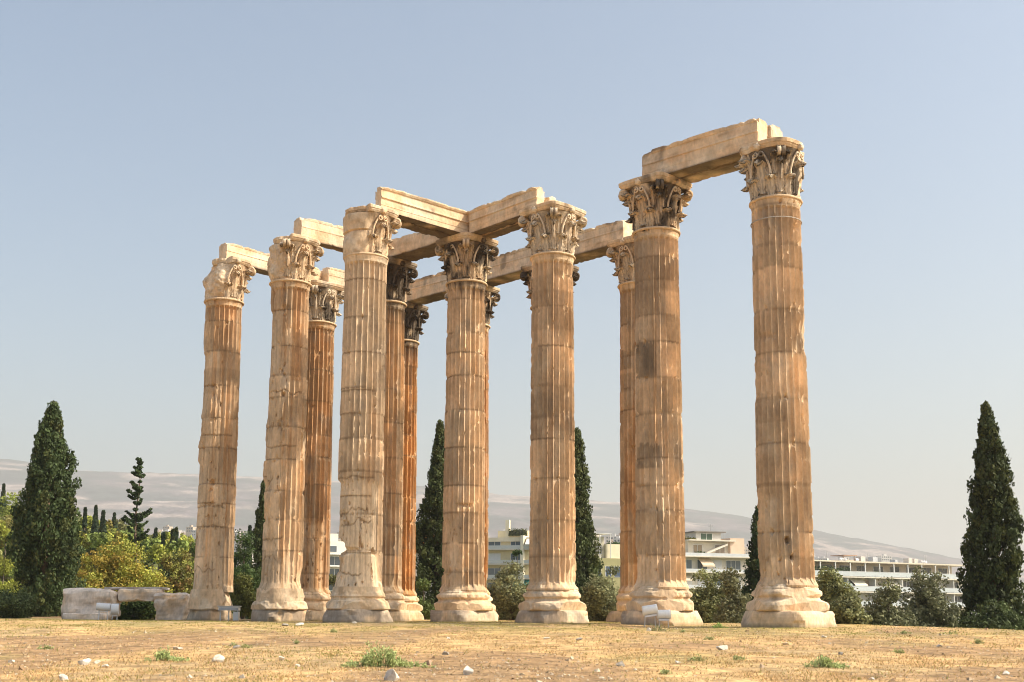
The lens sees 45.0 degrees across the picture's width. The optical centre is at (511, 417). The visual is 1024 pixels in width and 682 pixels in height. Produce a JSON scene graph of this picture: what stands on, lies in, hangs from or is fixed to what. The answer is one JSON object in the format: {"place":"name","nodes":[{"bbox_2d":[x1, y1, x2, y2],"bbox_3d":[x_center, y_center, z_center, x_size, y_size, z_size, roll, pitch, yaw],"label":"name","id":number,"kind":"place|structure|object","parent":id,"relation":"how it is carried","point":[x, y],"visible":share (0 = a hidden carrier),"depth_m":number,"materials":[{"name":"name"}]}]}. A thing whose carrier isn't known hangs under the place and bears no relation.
{"place":"outdoors","nodes":[
{"label":"outdoors","id":0,"kind":"place"},
{"bbox_2d":[0,516,1023,681],"bbox_3d":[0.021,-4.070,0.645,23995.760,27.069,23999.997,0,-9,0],"label":"ground","id":1,"kind":"structure","parent":0,"point":[17,655],"depth_m":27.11,"materials":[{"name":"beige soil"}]},
{"bbox_2d":[0,483,6,511],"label":"fir tree","id":2,"kind":"object","parent":1,"relation":"on","point":[3,491],"visible":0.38,"depth_m":175.24,"materials":[{"name":"green plant"}]},
{"bbox_2d":[0,520,10,576],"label":"broadleaf tree","id":3,"kind":"object","parent":1,"relation":"on","point":[4,531],"visible":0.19,"depth_m":111.73,"materials":[{"name":"green plant"}]},
{"bbox_2d":[0,514,13,582],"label":"broadleaf tree","id":4,"kind":"object","parent":1,"relation":"on","point":[7,518],"visible":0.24,"depth_m":134.32,"materials":[{"name":"green plant"}]},
{"bbox_2d":[0,555,21,594],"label":"broadleaf tree","id":5,"kind":"object","parent":1,"relation":"on","point":[5,569],"visible":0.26,"depth_m":85.18,"materials":[{"name":"green plant"}]},
{"bbox_2d":[0,491,22,577],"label":"broadleaf tree","id":6,"kind":"object","parent":1,"relation":"on","point":[5,510],"visible":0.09,"depth_m":149.59,"materials":[{"name":"green plant"}]},
{"bbox_2d":[5,531,25,584],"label":"broadleaf tree","id":7,"kind":"object","parent":1,"relation":"on","point":[12,572],"visible":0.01,"depth_m":110.78,"materials":[{"name":"green plant"}]},
{"bbox_2d":[0,586,41,617],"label":"shrub","id":8,"kind":"object","parent":1,"relation":"on","point":[14,605],"visible":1,"depth_m":64.65,"materials":[{"name":"green plant"}]},
{"bbox_2d":[2,400,86,616],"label":"cypress tree","id":9,"kind":"object","parent":1,"relation":"on","point":[44,535],"visible":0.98,"depth_m":71.17,"materials":[{"name":"green plant"}]},
{"bbox_2d":[62,531,91,602],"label":"broadleaf tree","id":10,"kind":"object","parent":1,"relation":"on","point":[86,543],"visible":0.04,"depth_m":111.45,"materials":[{"name":"green plant"}]},
{"bbox_2d":[70,507,94,567],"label":"fir tree","id":11,"kind":"object","parent":1,"relation":"on","point":[84,524],"visible":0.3,"depth_m":149.71,"materials":[{"name":"green plant"}]},
{"bbox_2d":[62,613,106,619],"bbox_3d":[-20.202,9.451,58.523,2.020,0.429,0.807,0,-9,-1],"label":"marble block","id":12,"kind":"object","parent":1,"relation":"on","point":[93,616],"depth_m":58.16,"materials":[{"name":"stone"}]},
{"bbox_2d":[78,515,92,532],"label":"broadleaf tree","id":13,"kind":"object","parent":1,"relation":"on","point":[89,521],"visible":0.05,"depth_m":164.31,"materials":[{"name":"green plant"}]},
{"bbox_2d":[61,588,121,619],"bbox_3d":[-20.350,9.029,59.801,2.666,1.623,1.358,1,-9,-2],"label":"marble block","id":14,"kind":"object","parent":1,"relation":"on","point":[82,600],"depth_m":59.24,"materials":[{"name":"grey stone"}]},
{"bbox_2d":[117,589,164,601],"bbox_3d":[-18.104,8.628,60.182,2.179,0.636,1.204,0,-9,0],"label":"marble block","id":15,"kind":"object","parent":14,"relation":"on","point":[130,595],"depth_m":59.64,"materials":[{"name":"stone"}]},
{"bbox_2d":[104,587,169,589],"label":"marble slab","id":16,"kind":"structure","parent":15,"relation":"on","point":[118,588],"depth_m":60.11,"materials":[{"name":"stone"}]},
{"bbox_2d":[82,532,100,554],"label":"broadleaf tree","id":17,"kind":"object","parent":1,"relation":"on","point":[92,545],"visible":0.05,"depth_m":134.18,"materials":[{"name":"green plant"}]},
{"bbox_2d":[88,505,99,552],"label":"cypress tree","id":18,"kind":"object","parent":1,"relation":"on","point":[95,525],"visible":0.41,"depth_m":159.54,"materials":[{"name":"green plant"}]},
{"bbox_2d":[72,550,118,590],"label":"autumn shrub","id":19,"kind":"object","parent":1,"relation":"on","point":[93,579],"visible":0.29,"depth_m":79.01,"materials":[{"name":"yellow plant"}]},
{"bbox_2d":[90,532,107,546],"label":"broadleaf tree","id":20,"kind":"object","parent":1,"relation":"on","point":[101,539],"visible":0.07,"depth_m":111.44,"materials":[{"name":"green plant"}]},
{"bbox_2d":[90,510,108,571],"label":"fir tree","id":21,"kind":"object","parent":1,"relation":"on","point":[102,527],"visible":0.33,"depth_m":149.56,"materials":[{"name":"green plant"}]},
{"bbox_2d":[96,602,120,619],"bbox_3d":[-18.597,8.906,56.899,1.121,0.823,0.571,0,-9,0],"label":"floodlight","id":22,"kind":"object","parent":1,"relation":"on","point":[104,607],"visible":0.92,"depth_m":56.80,"materials":[{"name":"paint"}]},
{"bbox_2d":[99,520,117,536],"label":"broadleaf tree","id":23,"kind":"object","parent":1,"relation":"on","point":[109,525],"visible":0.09,"depth_m":163.96,"materials":[{"name":"green plant"}]},
{"bbox_2d":[97,530,120,550],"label":"broadleaf tree","id":24,"kind":"object","parent":1,"relation":"on","point":[110,538],"visible":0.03,"depth_m":133.98,"materials":[{"name":"green plant"}]},
{"bbox_2d":[111,531,127,557],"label":"broadleaf tree","id":25,"kind":"object","parent":1,"relation":"on","point":[122,537],"visible":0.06,"depth_m":111.52,"materials":[{"name":"green plant"}]},
{"bbox_2d":[111,519,129,531],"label":"broadleaf tree","id":26,"kind":"object","parent":1,"relation":"on","point":[122,525],"visible":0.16,"depth_m":199.06,"materials":[{"name":"green plant"}]},
{"bbox_2d":[77,538,188,615],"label":"autumn shrub","id":27,"kind":"object","parent":1,"relation":"on","point":[122,570],"visible":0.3,"depth_m":80.34,"materials":[{"name":"yellow plant"}]},
{"bbox_2d":[113,601,155,619],"bbox_3d":[-18.920,9.743,62.286,2.350,1.723,2.570,-7,-12,40],"label":"shrub","id":28,"kind":"object","parent":1,"relation":"on","point":[140,610],"visible":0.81,"depth_m":61.81,"materials":[{"name":"green plant"}]},
{"bbox_2d":[115,457,155,569],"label":"conifer tree","id":29,"kind":"object","parent":1,"relation":"on","point":[135,517],"visible":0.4,"depth_m":95.89,"materials":[{"name":"green plant"}]},
{"bbox_2d":[141,537,160,571],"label":"broadleaf tree","id":30,"kind":"object","parent":1,"relation":"on","point":[149,543],"visible":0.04,"depth_m":134.07,"materials":[{"name":"green plant"}]},
{"bbox_2d":[147,543,171,584],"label":"broadleaf tree","id":31,"kind":"object","parent":1,"relation":"on","point":[156,550],"visible":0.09,"depth_m":111.00,"materials":[{"name":"green plant"}]},
{"bbox_2d":[157,531,166,581],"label":"fir tree","id":32,"kind":"object","parent":1,"relation":"on","point":[163,537],"visible":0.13,"depth_m":124.38,"materials":[{"name":"green plant"}]},
{"bbox_2d":[144,645,190,660],"bbox_3d":[-6.512,4.476,23.388,0.853,0.349,0.406,0,-9,0],"label":"weed","id":33,"kind":"object","parent":1,"relation":"on","point":[161,655],"visible":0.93,"depth_m":23.32,"materials":[{"name":"green plant"}]},
{"bbox_2d":[165,528,175,583],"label":"fir tree","id":34,"kind":"object","parent":1,"relation":"on","point":[172,535],"visible":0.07,"depth_m":124.48,"materials":[{"name":"green plant"}]},
{"bbox_2d":[154,592,189,619],"bbox_3d":[-16.316,9.150,59.803,1.745,1.425,1.332,0,-9,1],"label":"marble block","id":35,"kind":"object","parent":1,"relation":"on","point":[171,606],"depth_m":59.25,"materials":[{"name":"stone"}]},
{"bbox_2d":[158,547,193,593],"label":"autumn shrub","id":36,"kind":"object","parent":1,"relation":"on","point":[179,582],"visible":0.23,"depth_m":83.11,"materials":[{"name":"yellow plant"}]},
{"bbox_2d":[169,539,189,552],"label":"broadleaf tree","id":37,"kind":"object","parent":1,"relation":"on","point":[181,544],"visible":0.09,"depth_m":111.18,"materials":[{"name":"green plant"}]},
{"bbox_2d":[178,537,193,569],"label":"broadleaf tree","id":38,"kind":"object","parent":1,"relation":"on","point":[190,563],"visible":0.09,"depth_m":163.67,"materials":[{"name":"green plant"}]},
{"bbox_2d":[186,525,196,538],"bbox_3d":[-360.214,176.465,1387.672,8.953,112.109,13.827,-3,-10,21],"label":"distant building","id":39,"kind":"structure","parent":1,"relation":"on","point":[190,528],"depth_m":1389.31,"materials":[{"name":"paint"}]},
{"bbox_2d":[212,654,224,661],"bbox_3d":[-5.506,4.511,23.157,0.170,0.174,0.208,-5,-11,31],"label":"stone","id":40,"kind":"object","parent":1,"relation":"on","point":[219,657],"visible":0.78,"depth_m":23.14,"materials":[{"name":"stone"}]},
{"bbox_2d":[186,256,255,620],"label":"column","id":41,"kind":"structure","parent":1,"relation":"on","point":[225,282],"depth_m":58.09,"materials":[{"name":"stone"}]},
{"bbox_2d":[219,243,320,279],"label":"architrave beam","id":42,"kind":"structure","parent":41,"relation":"on","point":[258,259],"depth_m":61.00,"materials":[{"name":"stone"}]},
{"bbox_2d":[218,606,241,620],"bbox_3d":[-12.739,8.803,55.688,1.010,0.680,0.460,0,-9,0],"label":"floodlight","id":43,"kind":"object","parent":1,"relation":"on","point":[236,615],"visible":0.86,"depth_m":55.55,"materials":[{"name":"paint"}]},
{"bbox_2d":[229,573,256,618],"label":"shrub","id":44,"kind":"object","parent":1,"relation":"on","point":[243,596],"visible":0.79,"depth_m":68.82,"materials":[{"name":"green plant"}]},
{"bbox_2d":[229,528,261,618],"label":"broadleaf tree","id":45,"kind":"object","parent":1,"relation":"on","point":[241,554],"visible":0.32,"depth_m":75.27,"materials":[{"name":"green plant"}]},
{"bbox_2d":[245,525,252,618],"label":"fir tree","id":46,"kind":"object","parent":1,"relation":"on","point":[249,530],"visible":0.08,"depth_m":129.29,"materials":[{"name":"green plant"}]},
{"bbox_2d":[247,480,264,618],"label":"cypress tree","id":47,"kind":"object","parent":1,"relation":"on","point":[257,530],"visible":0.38,"depth_m":83.44,"materials":[{"name":"green plant"}]},
{"bbox_2d":[251,233,323,621],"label":"column","id":48,"kind":"structure","parent":1,"relation":"on","point":[292,259],"depth_m":54.71,"materials":[{"name":"stone"}]},
{"bbox_2d":[294,217,391,252],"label":"architrave beam","id":49,"kind":"structure","parent":48,"relation":"on","point":[327,235],"depth_m":57.10,"materials":[{"name":"stone"}]},
{"bbox_2d":[300,279,343,619],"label":"column","id":50,"kind":"structure","parent":1,"relation":"on","point":[325,299],"depth_m":62.59,"materials":[{"name":"stone"}]},
{"bbox_2d":[320,267,344,285],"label":"architrave beam","id":51,"kind":"structure","parent":50,"relation":"on","point":[333,275],"depth_m":64.45,"materials":[{"name":"stone"}]},
{"bbox_2d":[329,574,335,594],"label":"shrub","id":52,"kind":"object","parent":1,"relation":"on","point":[332,579],"visible":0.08,"depth_m":73.29,"materials":[{"name":"green plant"}]},
{"bbox_2d":[329,533,346,590],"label":"apartment building","id":53,"kind":"structure","parent":1,"relation":"on","point":[337,548],"depth_m":206.20,"materials":[{"name":"paint"}]},
{"bbox_2d":[330,556,339,564],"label":"window","id":54,"kind":"structure","parent":53,"relation":"in","point":[334,560],"depth_m":205.04,"materials":[{"name":"glass"}]},
{"bbox_2d":[322,203,401,622],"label":"column","id":55,"kind":"structure","parent":1,"relation":"on","point":[357,595],"depth_m":50.57,"materials":[{"name":"stone"}]},
{"bbox_2d":[340,641,435,667],"bbox_3d":[-2.171,4.176,21.807,1.678,0.527,0.873,0,-9,0],"label":"weed","id":56,"kind":"object","parent":1,"relation":"on","point":[392,661],"visible":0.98,"depth_m":21.69,"materials":[{"name":"green plant"}]},
{"bbox_2d":[384,669,398,680],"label":"stone","id":57,"kind":"object","parent":1,"relation":"on","point":[391,674],"visible":0.96,"depth_m":18.85,"materials":[{"name":"stone"}]},
{"bbox_2d":[382,256,417,620],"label":"column","id":58,"kind":"structure","parent":1,"relation":"on","point":[401,273],"depth_m":58.40,"materials":[{"name":"stone"}]},
{"bbox_2d":[388,232,444,261],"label":"architrave beam","id":59,"kind":"structure","parent":58,"relation":"on","point":[414,247],"depth_m":58.38,"materials":[{"name":"stone"}]},
{"bbox_2d":[401,301,428,619],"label":"column","id":60,"kind":"structure","parent":1,"relation":"on","point":[414,318],"depth_m":66.89,"materials":[{"name":"stone"}]},
{"bbox_2d":[406,271,446,304],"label":"architrave beam","id":61,"kind":"structure","parent":60,"relation":"on","point":[428,289],"depth_m":66.56,"materials":[{"name":"stone"}]},
{"bbox_2d":[415,578,434,619],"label":"shrub","id":62,"kind":"object","parent":1,"relation":"on","point":[423,585],"visible":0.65,"depth_m":71.07,"materials":[{"name":"green plant"}]},
{"bbox_2d":[415,419,444,619],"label":"cypress tree","id":63,"kind":"object","parent":1,"relation":"on","point":[429,528],"visible":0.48,"depth_m":79.32,"materials":[{"name":"green plant"}]},
{"bbox_2d":[430,232,498,621],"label":"column","id":64,"kind":"structure","parent":1,"relation":"on","point":[466,258],"depth_m":54.55,"materials":[{"name":"stone"}]},
{"bbox_2d":[375,187,468,234],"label":"architrave beam","id":65,"kind":"structure","parent":64,"relation":"on","point":[426,213],"depth_m":54.03,"materials":[{"name":"stone"}]},
{"bbox_2d":[401,221,450,238],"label":"architrave beam","id":66,"kind":"structure","parent":64,"relation":"on","point":[420,229],"depth_m":55.02,"materials":[{"name":"stone"}]},
{"bbox_2d":[463,665,473,674],"bbox_3d":[-0.705,4.191,20.416,0.179,0.216,0.173,-2,-9,11],"label":"stone","id":67,"kind":"object","parent":1,"relation":"on","point":[467,670],"visible":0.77,"depth_m":20.35,"materials":[{"name":"stone"}]},
{"bbox_2d":[444,285,499,617],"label":"column","id":68,"kind":"structure","parent":1,"relation":"on","point":[490,300],"depth_m":63.59,"materials":[{"name":"stone"}]},
{"bbox_2d":[494,566,513,619],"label":"olive tree","id":69,"kind":"object","parent":1,"relation":"on","point":[500,617],"visible":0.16,"depth_m":68.99,"materials":[{"name":"green plant"}]},
{"bbox_2d":[486,520,528,586],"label":"apartment building","id":70,"kind":"structure","parent":1,"relation":"on","point":[504,544],"depth_m":258.91,"materials":[{"name":"paint"}]},
{"bbox_2d":[488,553,500,563],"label":"window","id":71,"kind":"structure","parent":70,"relation":"in","point":[491,556],"depth_m":259.64,"materials":[{"name":"paint"}]},
{"bbox_2d":[488,568,500,574],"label":"window","id":72,"kind":"structure","parent":70,"relation":"in","point":[491,571],"depth_m":259.26,"materials":[{"name":"glass"}]},
{"bbox_2d":[486,560,528,619],"bbox_3d":[-0.005,9.305,65.415,3.271,3.718,2.669,0,-9,0],"label":"olive tree","id":73,"kind":"object","parent":1,"relation":"on","point":[508,600],"visible":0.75,"depth_m":64.91,"materials":[{"name":"green plant"}]},
{"bbox_2d":[520,264,579,524],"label":"column","id":74,"kind":"structure","parent":1,"relation":"on","point":[524,276],"depth_m":60.44,"materials":[{"name":"stone"}]},
{"bbox_2d":[486,247,531,286],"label":"architrave beam","id":75,"kind":"structure","parent":74,"relation":"on","point":[506,268],"depth_m":62.16,"materials":[{"name":"stone"}]},
{"bbox_2d":[573,220,632,264],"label":"architrave beam","id":76,"kind":"structure","parent":74,"relation":"on","point":[592,243],"depth_m":57.74,"materials":[{"name":"stone"}]},
{"bbox_2d":[514,200,588,622],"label":"column","id":77,"kind":"structure","parent":1,"relation":"on","point":[552,228],"depth_m":50.28,"materials":[{"name":"stone"}]},
{"bbox_2d":[467,187,544,234],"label":"architrave beam","id":78,"kind":"structure","parent":77,"relation":"on","point":[493,216],"depth_m":53.96,"materials":[{"name":"stone"}]},
{"bbox_2d":[482,196,555,238],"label":"architrave beam","id":79,"kind":"structure","parent":77,"relation":"on","point":[504,231],"depth_m":54.97,"materials":[{"name":"stone"}]},
{"bbox_2d":[574,427,603,620],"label":"cypress tree","id":80,"kind":"object","parent":1,"relation":"on","point":[588,562],"visible":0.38,"depth_m":77.14,"materials":[{"name":"green plant"}]},
{"bbox_2d":[579,572,618,621],"bbox_3d":[4.617,9.264,62.368,3.262,2.944,2.680,-5,-10,28],"label":"olive tree","id":81,"kind":"object","parent":1,"relation":"on","point":[598,598],"visible":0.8,"depth_m":61.73,"materials":[{"name":"green plant"}]},
{"bbox_2d":[580,533,620,593],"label":"apartment building","id":82,"kind":"structure","parent":1,"relation":"on","point":[610,554],"depth_m":216.05,"materials":[{"name":"paint"}]},
{"bbox_2d":[605,565,619,595],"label":"broadleaf tree","id":83,"kind":"object","parent":1,"relation":"on","point":[615,570],"visible":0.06,"depth_m":128.88,"materials":[{"name":"green plant"}]},
{"bbox_2d":[606,235,637,622],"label":"column","id":84,"kind":"structure","parent":1,"relation":"on","point":[623,259],"depth_m":54.90,"materials":[{"name":"stone"}]},
{"bbox_2d":[642,604,670,627],"bbox_3d":[5.019,6.891,43.056,0.992,0.836,0.357,0,-9,0],"label":"floodlight","id":85,"kind":"object","parent":1,"relation":"on","point":[654,611],"visible":0.88,"depth_m":42.94,"materials":[{"name":"paint"}]},
{"bbox_2d":[618,171,702,625],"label":"column","id":86,"kind":"structure","parent":1,"relation":"on","point":[655,202],"depth_m":46.95,"materials":[{"name":"stone"}]},
{"bbox_2d":[680,125,782,182],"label":"architrave beam","id":87,"kind":"structure","parent":86,"relation":"on","point":[774,131],"depth_m":47.42,"materials":[{"name":"stone"}]},
{"bbox_2d":[689,567,727,622],"bbox_3d":[9.355,9.283,59.273,2.679,4.250,2.706,-7,-12,39],"label":"olive tree","id":88,"kind":"object","parent":1,"relation":"on","point":[704,599],"visible":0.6,"depth_m":59.01,"materials":[{"name":"green plant"}]},
{"bbox_2d":[685,524,750,598],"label":"apartment building","id":89,"kind":"structure","parent":1,"relation":"on","point":[708,551],"depth_m":228.67,"materials":[{"name":"paint"}]},
{"bbox_2d":[700,533,711,539],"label":"window","id":90,"kind":"structure","parent":89,"relation":"in","point":[704,536],"depth_m":232.06,"materials":[{"name":"glass"}]},
{"bbox_2d":[713,560,721,568],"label":"window","id":91,"kind":"structure","parent":89,"relation":"in","point":[718,563],"depth_m":227.51,"materials":[{"name":"paint"}]},
{"bbox_2d":[726,560,740,569],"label":"window","id":92,"kind":"structure","parent":89,"relation":"in","point":[729,563],"depth_m":228.68,"materials":[{"name":"glass"}]},
{"bbox_2d":[712,567,751,622],"bbox_3d":[10.040,8.661,56.136,1.963,3.824,2.038,-5,-10,30],"label":"olive tree","id":93,"kind":"object","parent":1,"relation":"on","point":[732,609],"visible":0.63,"depth_m":56.10,"materials":[{"name":"green plant"}]},
{"bbox_2d":[741,505,760,600],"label":"cypress tree","id":94,"kind":"object","parent":1,"relation":"on","point":[752,573],"visible":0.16,"depth_m":73.37,"materials":[{"name":"green plant"}]},
{"bbox_2d":[734,137,836,627],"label":"column","id":95,"kind":"structure","parent":1,"relation":"on","point":[787,592],"depth_m":43.21,"materials":[{"name":"stone"}]},
{"bbox_2d":[642,118,767,177],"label":"architrave beam","id":96,"kind":"structure","parent":95,"relation":"on","point":[705,151],"depth_m":46.75,"materials":[{"name":"stone"}]},
{"bbox_2d":[803,654,849,668],"bbox_3d":[5.742,4.466,22.627,0.851,0.305,0.468,0,-9,0],"label":"weed","id":97,"kind":"object","parent":1,"relation":"on","point":[825,661],"visible":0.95,"depth_m":22.50,"materials":[{"name":"green plant"}]},
{"bbox_2d":[816,566,860,603],"bbox_3d":[12.755,7.284,48.616,2.053,2.938,1.958,-8,-12,42],"label":"olive tree","id":98,"kind":"object","parent":1,"relation":"on","point":[831,583],"visible":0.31,"depth_m":48.29,"materials":[{"name":"green plant"}]},
{"bbox_2d":[829,589,872,624],"bbox_3d":[12.619,7.337,46.499,1.500,1.848,1.737,5,-10,-29],"label":"olive tree","id":99,"kind":"object","parent":1,"relation":"on","point":[846,609],"visible":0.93,"depth_m":46.09,"materials":[{"name":"green plant"}]},
{"bbox_2d":[876,554,891,561],"bbox_3d":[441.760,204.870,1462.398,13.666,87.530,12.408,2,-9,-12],"label":"distant building","id":100,"kind":"structure","parent":1,"relation":"on","point":[884,558],"depth_m":1462.80,"materials":[{"name":"paint"}]},
{"bbox_2d":[862,576,919,626],"bbox_3d":[15.678,8.614,51.320,2.666,4.071,2.418,0,-9,0],"label":"olive tree","id":101,"kind":"object","parent":1,"relation":"on","point":[882,613],"visible":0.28,"depth_m":51.14,"materials":[{"name":"green plant"}]},
{"bbox_2d":[814,552,975,620],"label":"apartment building","id":102,"kind":"structure","parent":1,"relation":"on","point":[861,574],"depth_m":248.99,"materials":[{"name":"paint"}]},
{"bbox_2d":[893,566,965,627],"bbox_3d":[17.803,9.163,53.212,3.959,5.628,3.406,0,-9,0],"label":"olive tree","id":103,"kind":"object","parent":1,"relation":"on","point":[928,607],"visible":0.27,"depth_m":53.02,"materials":[{"name":"green plant"}]},
{"bbox_2d":[954,400,1023,629],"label":"cypress tree","id":104,"kind":"object","parent":1,"relation":"on","point":[993,503],"visible":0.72,"depth_m":55.38,"materials":[{"name":"green plant"}]},
{"bbox_2d":[955,596,1023,629],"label":"shrub","id":105,"kind":"object","parent":1,"relation":"on","point":[1001,615],"visible":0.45,"depth_m":47.05,"materials":[{"name":"green plant"}]},
{"bbox_2d":[0,459,1023,614],"bbox_3d":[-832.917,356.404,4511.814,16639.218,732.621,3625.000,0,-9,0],"label":"mountain","id":106,"kind":"structure","parent":0,"point":[170,499],"depth_m":5074.48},
{"bbox_2d":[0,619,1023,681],"bbox_3d":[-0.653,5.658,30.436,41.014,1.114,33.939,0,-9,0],"label":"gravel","id":107,"kind":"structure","parent":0,"point":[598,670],"depth_m":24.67,"materials":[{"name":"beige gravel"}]},
{"bbox_2d":[0,0,1023,570],"label":"sky","id":108,"kind":"structure","parent":0,"point":[140,139],"materials":[{"name":"blue"}]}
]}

